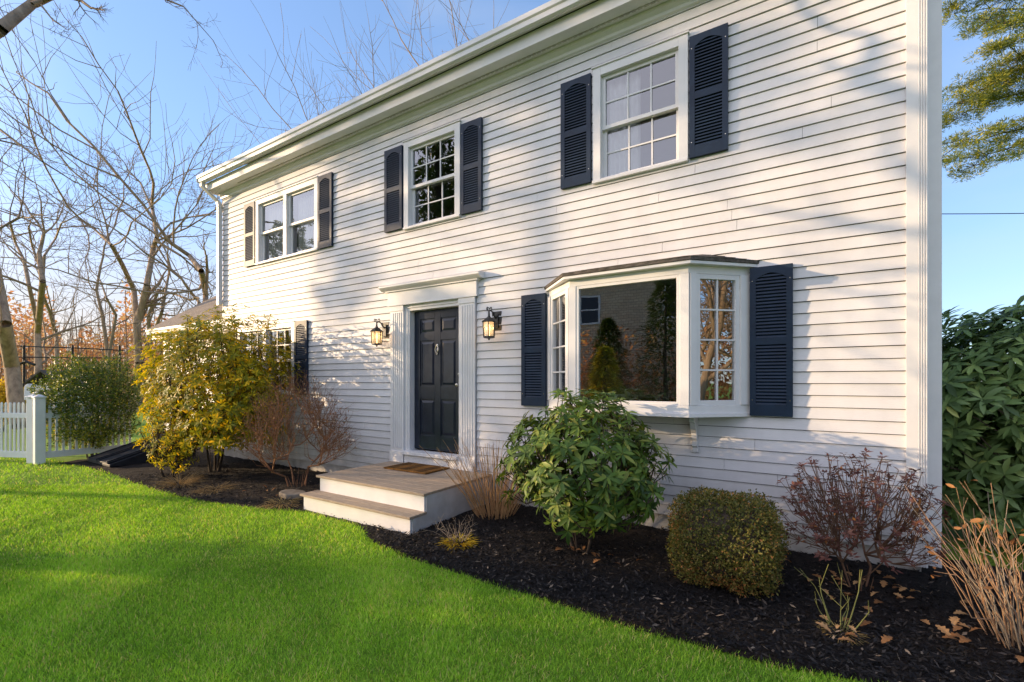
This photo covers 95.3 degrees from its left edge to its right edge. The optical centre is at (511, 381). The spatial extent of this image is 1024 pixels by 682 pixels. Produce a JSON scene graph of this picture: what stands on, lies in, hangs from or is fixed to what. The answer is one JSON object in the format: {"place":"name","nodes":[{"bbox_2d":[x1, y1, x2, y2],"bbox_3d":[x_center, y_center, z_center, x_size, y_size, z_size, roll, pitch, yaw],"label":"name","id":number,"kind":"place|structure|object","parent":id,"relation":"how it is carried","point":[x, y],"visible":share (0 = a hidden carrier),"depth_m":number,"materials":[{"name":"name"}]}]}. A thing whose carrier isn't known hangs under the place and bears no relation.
{"place":"outdoors","nodes":[
{"label":"outdoors","id":0,"kind":"place"},
{"bbox_2d":[25,370,97,424],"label":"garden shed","id":1,"kind":"structure","parent":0,"point":[39,373],"depth_m":17.00,"materials":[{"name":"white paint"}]},
{"bbox_2d":[0,388,1023,681],"bbox_3d":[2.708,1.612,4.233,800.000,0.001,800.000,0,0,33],"label":"ground","id":2,"kind":"structure","parent":0,"point":[452,590],"depth_m":3.29,"materials":[{"name":"green plant"}]},
{"bbox_2d":[0,376,25,431],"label":"yellow bush","id":3,"kind":"object","parent":2,"relation":"on","point":[2,392],"visible":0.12,"depth_m":14.76,"materials":[{"name":"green plant"}]},
{"bbox_2d":[0,394,35,463],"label":"picket gate","id":4,"kind":"structure","parent":2,"relation":"on","point":[27,454],"depth_m":9.21,"materials":[{"name":"white plastic"}]},
{"bbox_2d":[0,103,40,428],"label":"bare tree","id":5,"kind":"object","parent":2,"relation":"on","point":[12,374],"visible":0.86,"depth_m":14.12,"materials":[{"name":"brown plant"}]},
{"bbox_2d":[24,384,37,399],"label":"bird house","id":6,"kind":"structure","parent":2,"relation":"on","point":[26,392],"depth_m":10.12,"materials":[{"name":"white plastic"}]},
{"bbox_2d":[0,223,106,369],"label":"bare tree","id":7,"kind":"object","parent":2,"relation":"on","point":[52,323],"visible":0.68,"depth_m":25.76,"materials":[{"name":"brown plant"}]},
{"bbox_2d":[0,345,123,425],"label":"net frame","id":8,"kind":"object","parent":2,"relation":"on","point":[24,361],"visible":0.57,"depth_m":15.98,"materials":[{"name":"black metal"}]},
{"bbox_2d":[32,394,131,463],"bbox_3d":[-8.805,0.925,9.656,0.180,1.350,1.570,0,0,33],"label":"picket fence","id":9,"kind":"object","parent":2,"relation":"on","point":[40,453],"visible":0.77,"depth_m":9.19,"materials":[{"name":"white plastic"}]},
{"bbox_2d":[0,278,168,403],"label":"woods","id":10,"kind":"object","parent":2,"relation":"on","point":[63,350],"visible":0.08,"depth_m":33.21,"materials":[{"name":"brown plant"}]},
{"bbox_2d":[0,124,169,373],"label":"bare tree","id":11,"kind":"object","parent":2,"relation":"on","point":[38,309],"visible":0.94,"depth_m":19.30,"materials":[{"name":"brown plant"}]},
{"bbox_2d":[27,350,143,457],"bbox_3d":[-8.828,0.471,9.854,1.771,2.306,1.942,0,0,33],"label":"hedge bush","id":12,"kind":"object","parent":2,"relation":"on","point":[92,378],"visible":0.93,"depth_m":9.53,"materials":[{"name":"green plant"}]},
{"bbox_2d":[0,285,188,402],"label":"brushwood","id":13,"kind":"object","parent":2,"relation":"on","point":[80,351],"visible":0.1,"depth_m":33.19,"materials":[{"name":"brown plant"}]},
{"bbox_2d":[46,191,152,402],"bbox_3d":[-24.596,-4.811,28.478,4.772,14.037,5.726,0,0,-14],"label":"bare tree","id":14,"kind":"object","parent":2,"relation":"on","point":[107,345],"visible":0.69,"depth_m":28.57,"materials":[{"name":"brown plant"}]},
{"bbox_2d":[0,0,239,265],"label":"bare tree","id":15,"kind":"object","parent":2,"relation":"on","point":[12,19],"visible":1,"depth_m":4.96,"materials":[{"name":"brown plant"}]},
{"bbox_2d":[0,0,243,356],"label":"bare tree","id":16,"kind":"object","parent":2,"relation":"on","point":[199,268],"visible":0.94,"depth_m":19.89,"materials":[{"name":"brown plant"}]},
{"bbox_2d":[0,0,265,411],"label":"bare tree","id":17,"kind":"object","parent":2,"relation":"on","point":[145,301],"visible":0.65,"depth_m":23.73,"materials":[{"name":"brown plant"}]},
{"bbox_2d":[91,178,215,408],"bbox_3d":[-17.255,-5.364,25.832,9.493,14.141,19.244,0,0,-44],"label":"bare tree","id":18,"kind":"object","parent":2,"relation":"on","point":[156,296],"visible":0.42,"depth_m":26.69,"materials":[{"name":"brown plant"}]},
{"bbox_2d":[179,1,428,199],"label":"bare tree","id":19,"kind":"object","parent":2,"relation":"on","point":[314,91],"visible":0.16,"depth_m":18.90,"materials":[{"name":"brown plant"}]},
{"bbox_2d":[280,0,508,114],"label":"bare tree","id":20,"kind":"object","parent":2,"relation":"on","point":[410,52],"visible":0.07,"depth_m":21.39,"materials":[{"name":"brown plant"}]},
{"bbox_2d":[60,446,1023,681],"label":"mulch bed","id":21,"kind":"object","parent":2,"relation":"on","point":[138,469],"visible":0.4,"depth_m":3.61,"materials":[{"name":"black wood"}]},
{"bbox_2d":[87,430,195,466],"bbox_3d":[-7.496,1.319,9.483,1.150,0.523,1.450,0,0,33],"label":"cellar bulkhead","id":22,"kind":"object","parent":21,"relation":"on","point":[126,454],"visible":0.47,"depth_m":9.03,"materials":[{"name":"black paint"}]},
{"bbox_2d":[87,430,167,460],"bbox_3d":[-7.737,1.289,9.608,0.510,0.464,1.400,0,0,33],"label":"door leaf","id":23,"kind":"structure","parent":22,"relation":"in","point":[95,457],"depth_m":9.34,"materials":[{"name":"black paint"}]},
{"bbox_2d":[97,436,171,463],"bbox_3d":[-7.282,1.289,9.317,0.510,0.464,1.400,0,0,33],"label":"door leaf","id":24,"kind":"structure","parent":22,"relation":"in","point":[129,452],"depth_m":8.97,"materials":[{"name":"black paint"}]},
{"bbox_2d":[132,412,204,476],"bbox_3d":[-5.756,1.059,7.857,1.366,1.134,0.860,0,0,33],"label":"golden shrub","id":25,"kind":"object","parent":21,"relation":"on","point":[164,444],"visible":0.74,"depth_m":7.61,"materials":[{"name":"yellow plant"}]},
{"bbox_2d":[150,472,215,491],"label":"dry grass clump","id":26,"kind":"object","parent":21,"relation":"on","point":[178,480],"visible":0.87,"depth_m":7.19,"materials":[{"name":"plant"}]},
{"bbox_2d":[184,481,239,495],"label":"dry grass clump","id":27,"kind":"object","parent":21,"relation":"on","point":[203,490],"visible":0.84,"depth_m":6.76,"materials":[{"name":"plant"}]},
{"bbox_2d":[127,303,302,471],"bbox_3d":[-5.347,0.150,8.309,3.924,2.946,2.134,0,0,33],"label":"laurel bush","id":28,"kind":"object","parent":21,"relation":"on","point":[221,415],"visible":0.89,"depth_m":7.51,"materials":[{"name":"yellow plant"}]},
{"bbox_2d":[257,497,300,512],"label":"dry grass clump","id":29,"kind":"object","parent":21,"relation":"on","point":[266,506],"visible":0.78,"depth_m":5.98,"materials":[{"name":"plant"}]},
{"bbox_2d":[279,489,304,498],"bbox_3d":[-3.022,1.548,6.414,0.442,0.065,0.274,0,0,33],"label":"stepping stone","id":30,"kind":"object","parent":21,"relation":"on","point":[290,493],"visible":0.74,"depth_m":6.32,"materials":[{"name":"grey stone"}]},
{"bbox_2d":[229,368,364,486],"bbox_3d":[-3.242,0.707,7.010,2.038,1.831,1.787,0,0,10],"label":"bare shrub","id":31,"kind":"object","parent":21,"relation":"on","point":[325,450],"visible":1,"depth_m":6.88,"materials":[{"name":"brown plant"}]},
{"bbox_2d":[300,461,491,534],"bbox_3d":[-1.452,1.410,5.938,1.895,0.420,1.479,0,0,33],"label":"front stoop","id":32,"kind":"object","parent":21,"relation":"on","point":[377,494],"visible":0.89,"depth_m":5.45,"materials":[{"name":"brown wood"}]},
{"bbox_2d":[383,462,448,473],"bbox_3d":[-1.312,1.185,6.412,0.780,0.021,0.480,0,0,33],"label":"doormat","id":33,"kind":"object","parent":32,"relation":"on","point":[419,468],"visible":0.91,"depth_m":6.38,"materials":[{"name":"brown fabric"}]},
{"bbox_2d":[416,514,474,543],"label":"straw tuft","id":34,"kind":"object","parent":21,"relation":"on","point":[454,531],"visible":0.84,"depth_m":4.62,"materials":[{"name":"beige plant"}]},
{"bbox_2d":[436,533,479,550],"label":"yellow tuft","id":35,"kind":"object","parent":21,"relation":"on","point":[463,545],"visible":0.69,"depth_m":4.50,"materials":[{"name":"yellow plant"}]},
{"bbox_2d":[419,437,536,519],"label":"dry stalks","id":36,"kind":"object","parent":21,"relation":"on","point":[492,506],"visible":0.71,"depth_m":5.38,"materials":[{"name":"brown plant"}]},
{"bbox_2d":[494,387,677,553],"bbox_3d":[0.643,0.839,4.426,1.530,1.571,1.628,0,0,-13],"label":"rhododendron","id":37,"kind":"object","parent":21,"relation":"on","point":[618,488],"visible":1,"depth_m":3.97,"materials":[{"name":"green plant"}]},
{"bbox_2d":[665,485,790,599],"bbox_3d":[1.659,1.230,3.643,0.892,0.795,0.845,0,0,33],"label":"box shrub","id":38,"kind":"object","parent":21,"relation":"on","point":[727,538],"visible":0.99,"depth_m":3.42,"materials":[{"name":"green plant"}]},
{"bbox_2d":[816,622,830,631],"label":"fallen leaf","id":39,"kind":"object","parent":21,"relation":"on","point":[822,624],"visible":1,"depth_m":2.90,"materials":[{"name":"brown plant"}]},
{"bbox_2d":[794,564,869,632],"bbox_3d":[2.099,1.398,3.055,0.331,0.410,0.359,0,0,10],"label":"straggly weed","id":40,"kind":"object","parent":21,"relation":"on","point":[826,611],"visible":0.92,"depth_m":2.98,"materials":[{"name":"plant"}]},
{"bbox_2d":[817,619,868,645],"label":"straw tuft","id":41,"kind":"object","parent":21,"relation":"on","point":[823,629],"visible":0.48,"depth_m":2.93,"materials":[{"name":"beige plant"}]},
{"bbox_2d":[838,636,853,641],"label":"fallen leaf","id":42,"kind":"object","parent":21,"relation":"on","point":[846,638],"visible":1,"depth_m":2.79,"materials":[{"name":"brown plant"}]},
{"bbox_2d":[777,447,952,590],"bbox_3d":[2.620,1.066,3.550,1.087,1.111,0.860,0,0,33],"label":"azalea","id":43,"kind":"object","parent":21,"relation":"on","point":[858,524],"visible":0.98,"depth_m":3.44,"materials":[{"name":"brown plant"}]},
{"bbox_2d":[860,620,871,625],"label":"fallen leaf","id":44,"kind":"object","parent":21,"relation":"on","point":[864,622],"visible":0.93,"depth_m":2.95,"materials":[{"name":"brown plant"}]},
{"bbox_2d":[880,580,887,586],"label":"fallen leaf","id":45,"kind":"object","parent":21,"relation":"on","point":[883,582],"visible":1,"depth_m":3.52,"materials":[{"name":"brown plant"}]},
{"bbox_2d":[881,634,892,642],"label":"fallen leaf","id":46,"kind":"object","parent":21,"relation":"on","point":[885,638],"visible":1,"depth_m":2.77,"materials":[{"name":"brown plant"}]},
{"bbox_2d":[935,625,950,634],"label":"fallen leaf","id":47,"kind":"object","parent":21,"relation":"on","point":[943,629],"visible":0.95,"depth_m":2.86,"materials":[{"name":"brown plant"}]},
{"bbox_2d":[942,634,957,639],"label":"fallen leaf","id":48,"kind":"object","parent":21,"relation":"on","point":[946,636],"visible":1,"depth_m":2.80,"materials":[{"name":"brown plant"}]},
{"bbox_2d":[949,616,958,624],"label":"fallen leaf","id":49,"kind":"object","parent":21,"relation":"on","point":[954,620],"visible":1,"depth_m":2.98,"materials":[{"name":"brown plant"}]},
{"bbox_2d":[890,479,1023,651],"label":"dry stalks","id":50,"kind":"object","parent":21,"relation":"on","point":[1008,613],"visible":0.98,"depth_m":2.88,"materials":[{"name":"beige plant"}]},
{"bbox_2d":[952,625,962,630],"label":"fallen leaf","id":51,"kind":"object","parent":21,"relation":"on","point":[956,628],"visible":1,"depth_m":2.90,"materials":[{"name":"brown plant"}]},
{"bbox_2d":[951,632,965,637],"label":"fallen leaf","id":52,"kind":"object","parent":21,"relation":"on","point":[955,634],"visible":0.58,"depth_m":2.84,"materials":[{"name":"brown plant"}]},
{"bbox_2d":[953,610,965,613],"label":"fallen leaf","id":53,"kind":"object","parent":21,"relation":"on","point":[959,612],"visible":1,"depth_m":3.12,"materials":[{"name":"brown plant"}]},
{"bbox_2d":[959,636,971,642],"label":"fallen leaf","id":54,"kind":"object","parent":21,"relation":"on","point":[962,639],"visible":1,"depth_m":2.77,"materials":[{"name":"brown plant"}]},
{"bbox_2d":[1015,655,1023,662],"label":"fallen leaf","id":55,"kind":"object","parent":21,"relation":"on","point":[1020,659],"visible":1,"depth_m":2.60,"materials":[{"name":"brown plant"}]},
{"bbox_2d":[145,0,941,571],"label":"house","id":56,"kind":"structure","parent":2,"relation":"on","point":[743,264],"depth_m":5.19,"materials":[{"name":"white paint"}]},
{"bbox_2d":[237,321,293,394],"bbox_3d":[-4.714,-0.424,9.008,1.974,1.348,0.172,0,0,33],"label":"window","id":57,"kind":"structure","parent":56,"relation":"in","point":[289,325],"depth_m":8.75,"materials":[{"name":"white paint"}]},
{"bbox_2d":[268,204,282,258],"bbox_3d":[-4.467,-2.825,9.024,0.850,1.150,0.053,0,0,33],"label":"curtain","id":58,"kind":"object","parent":56,"relation":"hanging from","point":[275,239],"visible":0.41,"depth_m":9.11,"materials":[{"name":"white fabric"}]},
{"bbox_2d":[255,176,318,264],"bbox_3d":[-4.145,-2.909,8.645,1.984,1.278,0.172,0,0,33],"label":"window","id":59,"kind":"structure","parent":56,"relation":"in","point":[286,195],"depth_m":8.61,"materials":[{"name":"white paint"}]},
{"bbox_2d":[298,194,313,251],"bbox_3d":[-3.658,-2.825,8.507,0.830,1.150,0.052,0,0,33],"label":"curtain","id":60,"kind":"object","parent":56,"relation":"hanging from","point":[306,230],"visible":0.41,"depth_m":8.57,"materials":[{"name":"white fabric"}]},
{"bbox_2d":[370,319,388,346],"bbox_3d":[-2.015,-0.739,7.084,0.204,0.429,0.270,0,0,33],"label":"wall lantern","id":61,"kind":"object","parent":56,"relation":"attached to","point":[385,329],"depth_m":7.08,"materials":[{"name":"black metal"}]},
{"bbox_2d":[402,119,461,229],"bbox_3d":[-1.125,-2.909,6.713,1.094,1.318,0.172,0,0,33],"label":"window","id":62,"kind":"structure","parent":56,"relation":"in","point":[451,130],"depth_m":6.74,"materials":[{"name":"white paint"}]},
{"bbox_2d":[415,307,458,452],"bbox_3d":[-1.079,-0.020,6.748,0.920,2.040,0.133,0,0,33],"label":"front door","id":63,"kind":"structure","parent":56,"relation":"in","point":[436,331],"depth_m":6.76,"materials":[{"name":"black wood"}]},
{"bbox_2d":[482,307,501,339],"bbox_3d":[-0.267,-0.739,5.966,0.204,0.429,0.270,0,0,33],"label":"wall lantern","id":64,"kind":"object","parent":56,"relation":"attached to","point":[496,320],"depth_m":5.96,"materials":[{"name":"black metal"}]},
{"bbox_2d":[607,70,640,175],"bbox_3d":[1.261,-2.875,5.313,0.400,1.250,0.053,0,0,33],"label":"curtain","id":65,"kind":"object","parent":56,"relation":"hanging from","point":[618,137],"visible":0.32,"depth_m":5.32,"materials":[{"name":"white fabric"}]},
{"bbox_2d":[591,30,689,184],"bbox_3d":[1.393,-2.912,5.102,1.065,1.323,0.172,0,0,33],"label":"window","id":66,"kind":"structure","parent":56,"relation":"in","point":[677,46],"depth_m":5.06,"materials":[{"name":"white paint"}]},
{"bbox_2d":[544,254,760,452],"bbox_3d":[1.244,-0.283,4.873,2.351,2.007,0.586,0,0,33],"label":"bay window","id":67,"kind":"structure","parent":56,"relation":"in","point":[563,300],"depth_m":4.48,"materials":[{"name":"white paint"}]},
{"bbox_2d":[605,398,704,401],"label":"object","id":68,"kind":"object","parent":56,"relation":"in","point":[648,399],"visible":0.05,"depth_m":6.73,"materials":[{"name":"white wood"}]},
{"bbox_2d":[942,295,1023,546],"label":"rhododendron","id":69,"kind":"object","parent":2,"relation":"on","point":[982,384],"visible":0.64,"depth_m":4.22,"materials":[{"name":"green plant"}]},
{"bbox_2d":[942,0,1023,182],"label":"pine tree","id":70,"kind":"object","parent":2,"relation":"on","point":[994,83],"visible":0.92,"depth_m":16.96,"materials":[{"name":"green plant"}]},
{"bbox_2d":[0,0,1023,378],"label":"sky","id":71,"kind":"structure","parent":0,"point":[983,254],"materials":[{"name":"blue"}]},
{"bbox_2d":[942,213,1023,213],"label":"power line","id":72,"kind":"object","parent":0,"point":[982,213],"visible":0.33,"depth_m":15.99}
]}

